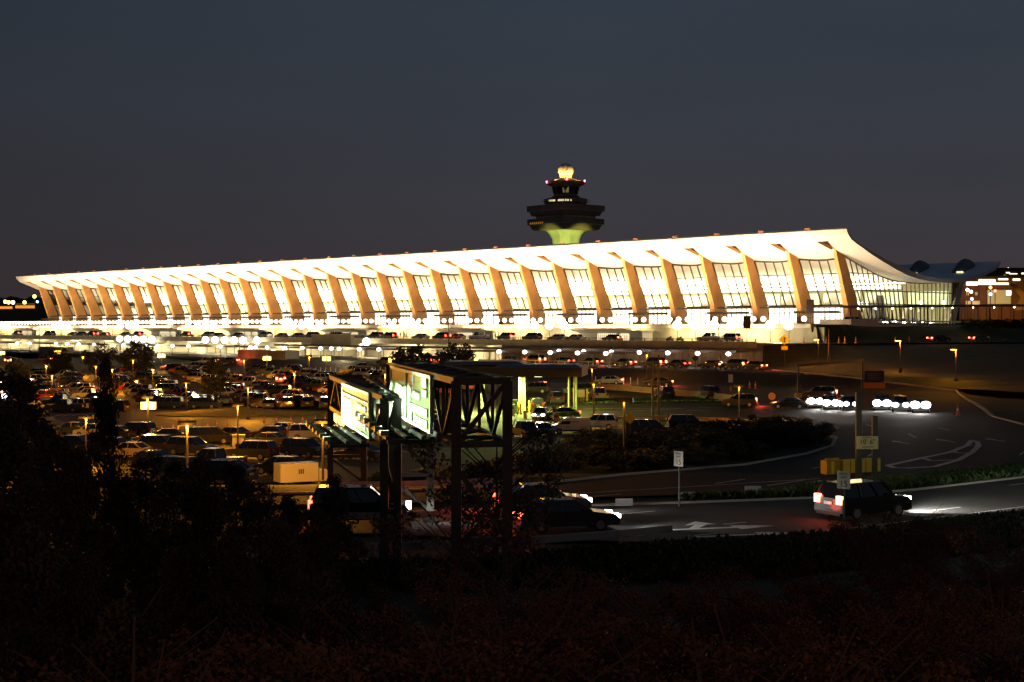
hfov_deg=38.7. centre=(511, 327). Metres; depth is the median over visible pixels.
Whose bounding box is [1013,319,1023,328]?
shrub
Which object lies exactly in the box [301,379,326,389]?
parked pickup
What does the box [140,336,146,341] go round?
flood lamp
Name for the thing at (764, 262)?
window
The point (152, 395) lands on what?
parked suv
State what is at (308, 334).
parked suv
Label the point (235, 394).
parked sedan
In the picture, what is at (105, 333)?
sedan
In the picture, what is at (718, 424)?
shrub
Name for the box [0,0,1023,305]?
sky
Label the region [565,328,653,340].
entrance pavilion
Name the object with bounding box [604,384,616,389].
concrete barrier
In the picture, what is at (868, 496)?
suv
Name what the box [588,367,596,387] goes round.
parking lamp
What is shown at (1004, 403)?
ground
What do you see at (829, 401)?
suv
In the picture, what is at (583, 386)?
parked van
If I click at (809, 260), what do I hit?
window
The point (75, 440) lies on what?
parked sedan
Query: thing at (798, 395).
height bar
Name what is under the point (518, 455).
shrub
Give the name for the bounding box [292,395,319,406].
parked suv
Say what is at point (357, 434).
parked sedan
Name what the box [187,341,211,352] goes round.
bridge pier
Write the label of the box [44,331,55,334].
parked van
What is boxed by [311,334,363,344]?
concrete block
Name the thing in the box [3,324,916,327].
departures deck
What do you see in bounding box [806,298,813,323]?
deck sign
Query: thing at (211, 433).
parked van
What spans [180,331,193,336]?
suv
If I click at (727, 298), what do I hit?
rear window
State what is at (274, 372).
parked van
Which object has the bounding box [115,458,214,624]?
conifer
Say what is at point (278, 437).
parked sedan
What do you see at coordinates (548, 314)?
door
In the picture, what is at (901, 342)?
ramp road
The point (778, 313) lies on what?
door
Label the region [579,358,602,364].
sedan
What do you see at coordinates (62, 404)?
parked pickup
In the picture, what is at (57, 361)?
round tree
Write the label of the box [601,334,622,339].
sedan
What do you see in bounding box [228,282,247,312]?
window
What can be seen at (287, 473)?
box truck
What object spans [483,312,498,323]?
door
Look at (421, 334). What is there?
parked sedan
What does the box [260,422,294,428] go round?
parked sedan
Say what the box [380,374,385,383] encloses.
parked suv
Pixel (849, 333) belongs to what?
hillside
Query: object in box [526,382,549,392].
parked suv
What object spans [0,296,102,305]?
treeline
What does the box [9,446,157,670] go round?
conifer
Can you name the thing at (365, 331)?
entrance pavilion
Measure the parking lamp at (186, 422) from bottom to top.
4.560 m
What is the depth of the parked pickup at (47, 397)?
236.34 m
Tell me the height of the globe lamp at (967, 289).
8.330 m
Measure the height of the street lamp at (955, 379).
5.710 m
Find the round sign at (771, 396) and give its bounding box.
[768,393,775,399]
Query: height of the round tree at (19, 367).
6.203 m
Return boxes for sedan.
[34,356,50,360]
[53,422,84,434]
[59,435,89,447]
[61,379,80,384]
[63,380,86,385]
[91,425,136,438]
[99,332,111,335]
[106,441,155,456]
[122,449,170,466]
[149,428,183,435]
[176,458,258,483]
[215,332,224,336]
[218,357,239,362]
[222,426,253,438]
[225,375,243,381]
[229,390,247,398]
[230,333,243,336]
[244,432,288,444]
[246,381,260,385]
[251,398,280,408]
[253,425,285,436]
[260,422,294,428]
[291,333,303,337]
[291,368,302,371]
[312,384,326,391]
[317,385,326,393]
[321,432,368,443]
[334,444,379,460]
[355,363,375,366]
[415,333,429,338]
[451,334,466,338]
[462,384,474,390]
[493,482,591,507]
[499,356,519,359]
[512,497,620,533]
[535,422,553,433]
[547,407,580,418]
[548,334,568,339]
[551,357,574,362]
[565,334,585,339]
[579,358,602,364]
[594,376,622,384]
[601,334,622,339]
[612,358,636,365]
[643,377,672,385]
[665,359,690,367]
[698,360,721,368]
[770,397,806,408]
[807,396,821,407]
[910,399,930,412]
[927,335,950,341]
[968,334,992,341]
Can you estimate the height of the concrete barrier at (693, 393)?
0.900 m
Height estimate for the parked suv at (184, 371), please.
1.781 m
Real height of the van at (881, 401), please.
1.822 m
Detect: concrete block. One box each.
[38,346,73,356]
[234,345,299,359]
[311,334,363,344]
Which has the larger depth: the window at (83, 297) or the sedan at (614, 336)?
the window at (83, 297)
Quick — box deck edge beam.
[0,335,756,347]
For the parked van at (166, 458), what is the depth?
118.94 m
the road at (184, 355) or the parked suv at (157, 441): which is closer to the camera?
the parked suv at (157, 441)
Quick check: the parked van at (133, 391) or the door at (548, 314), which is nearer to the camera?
the parked van at (133, 391)
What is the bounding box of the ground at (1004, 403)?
[0,343,1023,681]
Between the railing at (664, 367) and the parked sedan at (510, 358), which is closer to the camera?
the railing at (664, 367)
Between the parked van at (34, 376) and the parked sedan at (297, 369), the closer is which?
the parked sedan at (297, 369)
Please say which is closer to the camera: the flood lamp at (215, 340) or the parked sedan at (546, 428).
the parked sedan at (546, 428)
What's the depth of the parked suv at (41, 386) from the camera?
271.53 m
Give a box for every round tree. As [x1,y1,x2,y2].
[4,358,33,379]
[42,348,74,373]
[80,341,119,377]
[119,340,154,369]
[201,366,231,407]
[205,357,227,374]
[389,344,436,361]
[435,342,476,363]
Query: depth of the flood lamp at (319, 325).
391.21 m
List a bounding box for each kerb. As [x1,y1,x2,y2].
[226,418,836,494]
[410,476,1023,510]
[586,400,720,403]
[617,417,757,420]
[772,369,1023,424]
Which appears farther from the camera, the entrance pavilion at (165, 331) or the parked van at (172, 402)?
the entrance pavilion at (165, 331)
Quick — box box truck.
[274,461,326,484]
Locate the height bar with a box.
[795,359,863,397]
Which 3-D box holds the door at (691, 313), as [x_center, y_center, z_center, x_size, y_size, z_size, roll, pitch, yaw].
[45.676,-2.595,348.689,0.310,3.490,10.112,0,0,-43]
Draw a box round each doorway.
[159,332,169,335]
[457,332,472,338]
[597,333,616,339]
[620,333,628,339]
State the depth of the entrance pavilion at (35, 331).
522.03 m
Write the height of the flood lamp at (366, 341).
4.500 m
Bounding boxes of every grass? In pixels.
[256,508,1023,590]
[582,396,720,404]
[681,461,1023,500]
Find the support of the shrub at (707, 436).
on the ground at (1004, 403)
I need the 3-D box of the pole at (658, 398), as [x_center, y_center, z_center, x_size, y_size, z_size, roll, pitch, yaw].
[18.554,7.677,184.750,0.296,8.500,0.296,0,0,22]
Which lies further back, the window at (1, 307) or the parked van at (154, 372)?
the window at (1, 307)
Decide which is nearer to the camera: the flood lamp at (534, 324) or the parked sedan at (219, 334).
the flood lamp at (534, 324)
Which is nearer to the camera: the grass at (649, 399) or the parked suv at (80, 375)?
the grass at (649, 399)
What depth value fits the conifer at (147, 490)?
35.88 m
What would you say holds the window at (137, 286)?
in the terminal building
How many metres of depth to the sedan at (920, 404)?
158.90 m
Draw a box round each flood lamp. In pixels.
[58,323,63,334]
[116,336,122,341]
[124,336,130,341]
[125,323,130,331]
[132,323,137,330]
[132,336,138,342]
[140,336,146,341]
[149,336,154,342]
[195,323,200,328]
[202,336,208,342]
[203,323,208,328]
[210,323,216,328]
[212,337,218,352]
[221,337,227,343]
[230,337,237,353]
[239,337,246,349]
[253,337,260,349]
[283,322,288,332]
[290,322,296,333]
[298,322,304,328]
[307,322,313,331]
[316,322,322,328]
[363,338,369,344]
[388,322,395,331]
[399,322,406,332]
[413,322,419,338]
[424,322,431,338]
[516,321,523,336]
[531,321,538,328]
[545,321,552,336]
[560,321,567,328]
[673,321,681,337]
[691,320,699,340]
[709,320,717,329]
[727,320,735,332]
[766,320,774,341]
[784,320,793,329]
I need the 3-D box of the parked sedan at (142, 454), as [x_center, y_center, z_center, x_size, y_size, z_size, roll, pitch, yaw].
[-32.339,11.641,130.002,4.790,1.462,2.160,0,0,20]
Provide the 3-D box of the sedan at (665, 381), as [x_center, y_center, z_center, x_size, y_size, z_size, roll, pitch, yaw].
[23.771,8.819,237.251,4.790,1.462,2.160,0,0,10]
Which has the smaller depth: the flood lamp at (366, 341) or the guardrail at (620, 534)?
the guardrail at (620, 534)
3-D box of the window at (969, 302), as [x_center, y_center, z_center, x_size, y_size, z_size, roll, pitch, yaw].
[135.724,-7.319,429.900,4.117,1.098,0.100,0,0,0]
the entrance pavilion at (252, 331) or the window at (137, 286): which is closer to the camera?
the entrance pavilion at (252, 331)
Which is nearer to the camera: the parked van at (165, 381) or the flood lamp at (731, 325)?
the parked van at (165, 381)
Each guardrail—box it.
[335,509,501,526]
[336,477,515,494]
[371,525,672,557]
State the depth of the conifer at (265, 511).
33.89 m
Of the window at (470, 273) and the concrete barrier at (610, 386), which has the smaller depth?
the concrete barrier at (610, 386)
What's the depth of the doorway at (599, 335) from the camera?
318.89 m
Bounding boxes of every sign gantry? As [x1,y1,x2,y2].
[306,375,406,559]
[354,362,517,610]
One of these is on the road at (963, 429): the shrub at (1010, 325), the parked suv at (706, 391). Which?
the parked suv at (706, 391)
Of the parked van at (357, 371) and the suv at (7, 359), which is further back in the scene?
the suv at (7, 359)
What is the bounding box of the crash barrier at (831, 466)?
[821,457,879,473]
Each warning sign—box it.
[625,413,635,433]
[779,334,789,369]
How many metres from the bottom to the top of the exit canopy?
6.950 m
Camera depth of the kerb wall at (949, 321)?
307.79 m
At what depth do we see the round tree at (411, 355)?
260.84 m
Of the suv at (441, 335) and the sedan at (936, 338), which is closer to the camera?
the sedan at (936, 338)
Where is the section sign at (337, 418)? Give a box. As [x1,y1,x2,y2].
[334,413,343,450]
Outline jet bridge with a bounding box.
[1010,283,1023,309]
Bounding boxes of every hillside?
[763,344,1023,391]
[816,324,1023,342]
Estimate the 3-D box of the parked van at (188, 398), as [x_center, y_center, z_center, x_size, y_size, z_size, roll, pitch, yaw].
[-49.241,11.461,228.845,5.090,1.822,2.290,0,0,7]
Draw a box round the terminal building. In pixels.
[16,227,1000,325]
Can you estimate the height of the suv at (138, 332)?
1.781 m
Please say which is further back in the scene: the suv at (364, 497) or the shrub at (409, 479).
the shrub at (409, 479)
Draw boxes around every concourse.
[921,276,1023,343]
[985,268,1023,275]
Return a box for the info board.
[864,369,884,390]
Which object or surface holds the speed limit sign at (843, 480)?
on the ground at (1004, 403)
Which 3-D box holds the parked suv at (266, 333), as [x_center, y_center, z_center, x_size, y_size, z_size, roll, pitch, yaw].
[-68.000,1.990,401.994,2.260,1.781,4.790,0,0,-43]
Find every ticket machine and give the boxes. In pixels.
[512,400,518,413]
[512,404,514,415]
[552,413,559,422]
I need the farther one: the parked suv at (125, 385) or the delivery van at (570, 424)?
the parked suv at (125, 385)
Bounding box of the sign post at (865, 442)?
[855,392,877,477]
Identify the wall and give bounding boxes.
[0,327,824,342]
[0,339,501,358]
[502,345,762,365]
[820,319,878,323]
[918,321,1022,322]
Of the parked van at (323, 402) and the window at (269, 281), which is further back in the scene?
the window at (269, 281)
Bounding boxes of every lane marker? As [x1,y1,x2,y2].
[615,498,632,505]
[680,492,693,498]
[745,486,760,490]
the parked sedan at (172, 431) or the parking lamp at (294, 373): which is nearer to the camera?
the parked sedan at (172, 431)
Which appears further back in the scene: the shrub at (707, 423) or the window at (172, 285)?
the window at (172, 285)
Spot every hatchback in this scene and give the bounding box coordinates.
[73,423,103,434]
[76,332,86,335]
[164,386,185,391]
[252,455,303,474]
[262,399,274,408]
[369,372,381,379]
[532,407,549,419]
[742,361,767,369]
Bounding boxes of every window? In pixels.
[0,306,11,308]
[15,305,34,307]
[47,290,58,314]
[61,289,73,314]
[75,289,90,314]
[90,288,106,314]
[106,287,120,314]
[121,286,148,313]
[138,286,165,313]
[148,291,948,313]
[155,285,171,313]
[172,285,188,313]
[190,284,206,313]
[209,283,225,312]
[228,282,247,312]
[248,281,265,312]
[269,281,287,312]
[291,280,309,311]
[313,279,334,311]
[336,278,359,311]
[361,277,384,310]
[386,276,410,310]
[412,275,438,310]
[440,273,467,309]
[469,272,495,309]
[499,271,525,308]
[530,270,558,308]
[563,268,593,308]
[598,267,631,307]
[634,265,669,307]
[672,264,708,306]
[712,262,750,306]
[754,260,793,305]
[798,258,842,304]
[844,255,956,323]
[966,282,977,284]
[966,301,979,303]
[979,279,994,284]
[987,290,1010,303]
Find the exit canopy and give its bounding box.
[443,360,587,412]
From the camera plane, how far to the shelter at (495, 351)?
324.95 m
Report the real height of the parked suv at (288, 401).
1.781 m
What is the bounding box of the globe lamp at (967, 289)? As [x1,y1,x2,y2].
[966,288,968,319]
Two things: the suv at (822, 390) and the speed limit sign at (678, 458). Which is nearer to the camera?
the speed limit sign at (678, 458)
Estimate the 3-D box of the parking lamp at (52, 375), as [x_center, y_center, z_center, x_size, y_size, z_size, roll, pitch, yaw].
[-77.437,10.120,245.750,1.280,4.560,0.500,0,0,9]
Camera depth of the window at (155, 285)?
527.69 m
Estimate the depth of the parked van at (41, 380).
290.60 m
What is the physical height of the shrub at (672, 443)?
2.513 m
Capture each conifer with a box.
[0,368,120,676]
[0,400,97,681]
[9,417,118,626]
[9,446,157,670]
[68,471,191,669]
[82,353,143,601]
[105,452,204,654]
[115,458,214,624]
[128,455,259,666]
[180,460,287,607]
[202,478,307,647]
[305,474,382,609]
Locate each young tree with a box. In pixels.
[364,476,552,607]
[406,399,591,564]
[422,461,563,572]
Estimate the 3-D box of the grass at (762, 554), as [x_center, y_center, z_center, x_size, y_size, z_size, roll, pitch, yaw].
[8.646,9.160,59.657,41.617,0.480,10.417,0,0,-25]
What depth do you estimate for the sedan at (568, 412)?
189.15 m
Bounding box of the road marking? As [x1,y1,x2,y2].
[52,408,1023,536]
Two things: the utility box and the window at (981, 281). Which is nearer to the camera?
the utility box
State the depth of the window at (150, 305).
536.40 m
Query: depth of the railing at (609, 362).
269.81 m
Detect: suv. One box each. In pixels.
[4,357,12,362]
[12,331,22,333]
[31,368,45,371]
[35,384,54,390]
[56,371,79,377]
[65,373,82,378]
[69,398,89,409]
[71,386,99,394]
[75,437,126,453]
[82,392,99,397]
[87,331,98,335]
[88,398,96,407]
[113,377,131,382]
[114,379,139,386]
[119,380,145,385]
[122,383,140,390]
[123,421,157,437]
[129,369,150,375]
[132,331,144,335]
[135,372,153,378]
[137,434,171,452]
[143,394,164,400]
[164,436,216,454]
[165,364,181,370]
[174,367,189,374]
[178,368,200,375]
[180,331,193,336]
[180,369,202,377]
[186,372,203,376]
[187,397,221,408]
[189,362,204,367]
[193,363,204,367]
[194,374,217,382]
[197,357,216,362]
[201,331,214,336]
[215,387,236,395]
[225,440,279,460]
[230,376,256,381]
[238,390,269,399]
[240,392,268,401]
[246,364,267,372]
[252,365,274,373]
[254,384,281,389]
[257,331,272,336]
[272,389,303,396]
[279,364,302,369]
[280,437,326,457]
[281,396,295,408]
[285,423,319,438]
[288,375,308,384]
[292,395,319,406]
[299,369,315,374]
[300,396,314,408]
[303,332,318,337]
[308,484,410,526]
[313,373,331,380]
[360,370,384,376]
[367,332,383,337]
[376,357,390,364]
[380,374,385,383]
[381,332,398,337]
[410,426,426,444]
[432,332,450,338]
[496,332,516,338]
[522,332,542,339]
[523,355,545,362]
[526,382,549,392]
[527,397,543,410]
[547,391,564,403]
[589,414,617,429]
[641,357,666,366]
[654,386,674,398]
[666,414,708,427]
[698,385,720,397]
[721,359,747,368]
[721,393,756,406]
[723,333,741,340]
[802,386,836,397]
[814,479,911,520]
[821,395,838,409]
[839,395,854,410]
[875,317,896,323]
[890,395,910,411]
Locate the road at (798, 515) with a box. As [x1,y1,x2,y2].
[220,478,1023,541]
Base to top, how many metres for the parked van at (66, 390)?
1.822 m
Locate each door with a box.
[150,316,155,324]
[184,315,190,324]
[221,315,228,324]
[241,315,247,324]
[261,314,269,324]
[282,314,290,322]
[304,314,313,324]
[327,314,336,324]
[350,313,360,324]
[374,313,385,324]
[400,313,412,324]
[426,312,439,324]
[454,312,468,323]
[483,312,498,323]
[513,311,529,323]
[544,311,561,323]
[577,311,596,323]
[612,310,632,323]
[648,310,670,323]
[686,309,709,323]
[726,309,751,323]
[769,308,796,323]
[813,308,842,323]
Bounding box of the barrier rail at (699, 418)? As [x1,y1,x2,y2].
[651,415,728,420]
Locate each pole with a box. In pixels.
[651,359,653,418]
[657,355,659,419]
[828,329,829,361]
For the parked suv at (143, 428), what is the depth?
162.74 m
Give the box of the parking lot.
[10,358,665,483]
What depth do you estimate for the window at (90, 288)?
563.10 m
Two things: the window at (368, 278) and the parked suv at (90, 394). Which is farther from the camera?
the window at (368, 278)
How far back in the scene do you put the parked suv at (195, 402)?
222.03 m
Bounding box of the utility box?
[232,434,245,446]
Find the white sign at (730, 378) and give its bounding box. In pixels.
[728,374,732,390]
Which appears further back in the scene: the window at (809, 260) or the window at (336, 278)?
the window at (336, 278)
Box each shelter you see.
[0,342,637,367]
[274,344,749,359]
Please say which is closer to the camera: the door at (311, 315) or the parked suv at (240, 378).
the parked suv at (240, 378)
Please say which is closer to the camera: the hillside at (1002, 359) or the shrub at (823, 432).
the shrub at (823, 432)
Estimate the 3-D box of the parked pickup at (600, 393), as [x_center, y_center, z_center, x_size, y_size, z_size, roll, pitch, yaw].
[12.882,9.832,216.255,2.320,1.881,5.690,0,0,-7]
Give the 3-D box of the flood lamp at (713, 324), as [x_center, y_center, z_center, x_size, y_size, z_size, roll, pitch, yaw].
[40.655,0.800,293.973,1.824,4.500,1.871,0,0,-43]
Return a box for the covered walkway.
[842,304,1023,325]
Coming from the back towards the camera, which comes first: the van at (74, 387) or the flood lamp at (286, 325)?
the flood lamp at (286, 325)
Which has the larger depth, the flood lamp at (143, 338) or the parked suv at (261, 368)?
the flood lamp at (143, 338)
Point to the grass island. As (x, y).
(230, 411)
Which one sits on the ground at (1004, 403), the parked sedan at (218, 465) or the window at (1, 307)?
the parked sedan at (218, 465)
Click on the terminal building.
(759, 275)
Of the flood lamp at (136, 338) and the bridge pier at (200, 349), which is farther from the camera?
the flood lamp at (136, 338)
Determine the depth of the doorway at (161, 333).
453.79 m
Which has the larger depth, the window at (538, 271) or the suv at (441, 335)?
the window at (538, 271)
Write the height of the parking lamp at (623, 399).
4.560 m
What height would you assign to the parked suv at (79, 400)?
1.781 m
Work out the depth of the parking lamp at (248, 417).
196.20 m
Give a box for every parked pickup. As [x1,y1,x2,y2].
[36,387,70,395]
[41,392,77,399]
[41,394,67,404]
[44,399,85,411]
[53,370,69,378]
[72,388,95,397]
[107,368,125,374]
[135,392,160,402]
[146,378,167,383]
[164,388,199,395]
[170,365,190,372]
[178,392,195,396]
[187,373,206,381]
[195,447,246,463]
[214,393,232,405]
[228,384,252,390]
[234,377,265,383]
[242,393,279,404]
[248,381,272,389]
[257,367,276,375]
[276,390,313,399]
[281,365,303,369]
[296,378,325,388]
[300,370,319,377]
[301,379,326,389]
[339,365,357,374]
[468,332,490,338]
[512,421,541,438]
[589,387,608,400]
[696,333,724,340]
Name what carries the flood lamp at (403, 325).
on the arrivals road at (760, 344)
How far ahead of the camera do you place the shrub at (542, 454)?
96.88 m
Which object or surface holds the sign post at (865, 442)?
on the road at (963, 429)
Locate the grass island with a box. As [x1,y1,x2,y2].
[155,406,326,416]
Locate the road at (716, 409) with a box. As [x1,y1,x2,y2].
[471,401,777,422]
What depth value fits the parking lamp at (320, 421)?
99.92 m
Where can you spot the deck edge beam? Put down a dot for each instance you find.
(694, 344)
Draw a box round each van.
[29,374,51,379]
[31,378,57,383]
[37,389,62,398]
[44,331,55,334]
[46,389,69,394]
[58,376,85,383]
[66,383,93,391]
[114,400,130,412]
[122,384,152,394]
[129,388,152,396]
[131,370,156,376]
[132,389,163,398]
[144,395,177,402]
[145,376,171,382]
[149,396,184,408]
[152,455,200,477]
[153,380,178,388]
[155,383,179,389]
[184,426,231,443]
[185,395,213,406]
[224,382,245,387]
[265,385,292,394]
[267,370,292,378]
[271,371,298,379]
[276,374,286,383]
[309,371,336,377]
[318,396,326,408]
[348,367,373,374]
[353,368,373,374]
[551,417,589,433]
[562,382,595,394]
[625,419,669,435]
[872,394,891,409]
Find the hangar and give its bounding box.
[0,304,58,325]
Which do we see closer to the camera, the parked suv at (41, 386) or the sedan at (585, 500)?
the sedan at (585, 500)
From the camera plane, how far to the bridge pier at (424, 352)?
341.67 m
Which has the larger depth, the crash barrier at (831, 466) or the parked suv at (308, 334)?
the parked suv at (308, 334)
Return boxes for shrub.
[359,471,379,481]
[402,470,424,480]
[416,462,463,479]
[462,463,490,478]
[465,459,517,477]
[489,452,544,473]
[512,449,569,472]
[535,443,593,468]
[546,434,613,464]
[563,428,630,455]
[587,448,648,471]
[592,437,656,460]
[618,428,682,448]
[628,445,686,469]
[630,432,702,460]
[657,422,728,444]
[672,442,728,464]
[680,426,744,456]
[695,420,731,429]
[703,418,771,443]
[714,438,771,460]
[721,423,792,451]
[737,414,793,437]
[749,415,814,443]
[759,420,826,447]
[792,418,838,440]
[957,319,977,328]
[972,319,989,328]
[986,319,1006,328]
[1001,318,1020,328]
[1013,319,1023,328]
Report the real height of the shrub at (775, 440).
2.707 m
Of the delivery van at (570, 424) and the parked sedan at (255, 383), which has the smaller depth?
the delivery van at (570, 424)
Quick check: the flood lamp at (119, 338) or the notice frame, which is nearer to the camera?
the notice frame
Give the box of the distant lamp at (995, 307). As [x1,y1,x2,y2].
[994,290,995,343]
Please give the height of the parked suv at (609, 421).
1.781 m
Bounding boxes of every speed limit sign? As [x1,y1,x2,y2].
[674,451,682,506]
[837,471,849,530]
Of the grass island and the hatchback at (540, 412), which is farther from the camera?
the grass island
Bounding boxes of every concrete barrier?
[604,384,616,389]
[616,385,630,390]
[628,386,640,391]
[639,387,651,392]
[675,389,686,395]
[686,391,698,396]
[710,393,722,399]
[723,394,731,398]
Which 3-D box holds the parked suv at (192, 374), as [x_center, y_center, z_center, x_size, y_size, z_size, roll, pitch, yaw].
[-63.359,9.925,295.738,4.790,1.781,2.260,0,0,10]
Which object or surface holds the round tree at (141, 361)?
on the ground at (1004, 403)
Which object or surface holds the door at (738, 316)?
in the terminal building
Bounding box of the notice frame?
[577,389,587,401]
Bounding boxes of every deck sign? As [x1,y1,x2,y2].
[743,316,750,328]
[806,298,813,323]
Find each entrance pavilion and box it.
[8,328,45,334]
[69,328,111,335]
[142,328,191,336]
[219,328,274,336]
[313,328,376,337]
[429,328,504,338]
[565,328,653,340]
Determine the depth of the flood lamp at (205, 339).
399.21 m
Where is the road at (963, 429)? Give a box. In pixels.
[218,367,1023,504]
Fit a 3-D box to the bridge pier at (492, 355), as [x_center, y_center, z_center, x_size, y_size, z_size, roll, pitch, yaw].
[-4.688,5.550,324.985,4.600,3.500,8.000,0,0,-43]
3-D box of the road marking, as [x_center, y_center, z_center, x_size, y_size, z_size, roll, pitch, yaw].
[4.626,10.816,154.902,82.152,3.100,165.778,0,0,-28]
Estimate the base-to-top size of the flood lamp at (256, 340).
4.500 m
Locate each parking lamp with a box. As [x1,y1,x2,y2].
[48,374,55,395]
[78,415,93,463]
[142,396,152,421]
[177,420,196,467]
[182,381,190,410]
[231,403,243,446]
[243,386,252,419]
[290,372,298,388]
[313,419,326,483]
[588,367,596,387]
[589,382,598,414]
[614,397,633,456]
[643,353,650,379]
[734,385,743,420]
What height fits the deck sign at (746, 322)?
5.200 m
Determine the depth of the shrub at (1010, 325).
311.23 m
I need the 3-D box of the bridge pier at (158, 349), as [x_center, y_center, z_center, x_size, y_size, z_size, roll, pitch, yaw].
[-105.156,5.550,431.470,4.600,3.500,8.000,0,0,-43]
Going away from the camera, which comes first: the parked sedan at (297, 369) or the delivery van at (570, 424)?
the delivery van at (570, 424)
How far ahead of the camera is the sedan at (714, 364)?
258.70 m
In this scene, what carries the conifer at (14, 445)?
on the ground at (1004, 403)
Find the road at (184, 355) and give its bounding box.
[0,348,754,370]
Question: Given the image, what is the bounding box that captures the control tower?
[527,163,604,255]
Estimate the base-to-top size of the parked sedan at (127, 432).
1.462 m
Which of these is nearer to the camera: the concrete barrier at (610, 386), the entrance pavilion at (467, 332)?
the concrete barrier at (610, 386)
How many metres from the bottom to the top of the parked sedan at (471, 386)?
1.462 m
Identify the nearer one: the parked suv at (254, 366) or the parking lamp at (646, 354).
the parking lamp at (646, 354)
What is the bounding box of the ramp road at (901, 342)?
[781,341,1023,343]
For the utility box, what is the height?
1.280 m
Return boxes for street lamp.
[813,339,819,365]
[894,340,901,372]
[949,349,957,380]
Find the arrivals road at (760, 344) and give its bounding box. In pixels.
[757,342,830,347]
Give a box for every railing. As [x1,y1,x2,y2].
[0,333,755,340]
[483,353,622,367]
[624,362,678,369]
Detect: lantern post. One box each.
[0,349,4,365]
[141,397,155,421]
[158,351,164,370]
[322,354,330,370]
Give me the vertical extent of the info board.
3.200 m
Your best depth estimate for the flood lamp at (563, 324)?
324.15 m
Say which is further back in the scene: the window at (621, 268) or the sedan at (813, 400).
the window at (621, 268)
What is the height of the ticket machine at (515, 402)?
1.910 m
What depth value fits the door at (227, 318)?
501.44 m
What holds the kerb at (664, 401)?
on the road at (963, 429)
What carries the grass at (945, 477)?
on the ground at (1004, 403)
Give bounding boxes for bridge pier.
[3,339,21,348]
[33,339,54,345]
[67,339,88,349]
[104,340,125,350]
[146,340,167,351]
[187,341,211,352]
[237,342,260,349]
[285,342,310,355]
[351,343,373,356]
[404,344,437,358]
[474,345,501,358]
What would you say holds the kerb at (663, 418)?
on the ground at (1004, 403)
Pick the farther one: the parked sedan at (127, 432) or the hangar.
the hangar
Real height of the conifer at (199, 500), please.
5.273 m
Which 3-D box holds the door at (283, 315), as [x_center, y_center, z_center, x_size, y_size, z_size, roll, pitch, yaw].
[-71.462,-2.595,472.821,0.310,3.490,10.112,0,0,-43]
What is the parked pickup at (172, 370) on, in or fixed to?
on the parking lot
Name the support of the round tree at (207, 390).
on the grass island
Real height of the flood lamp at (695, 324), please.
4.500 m

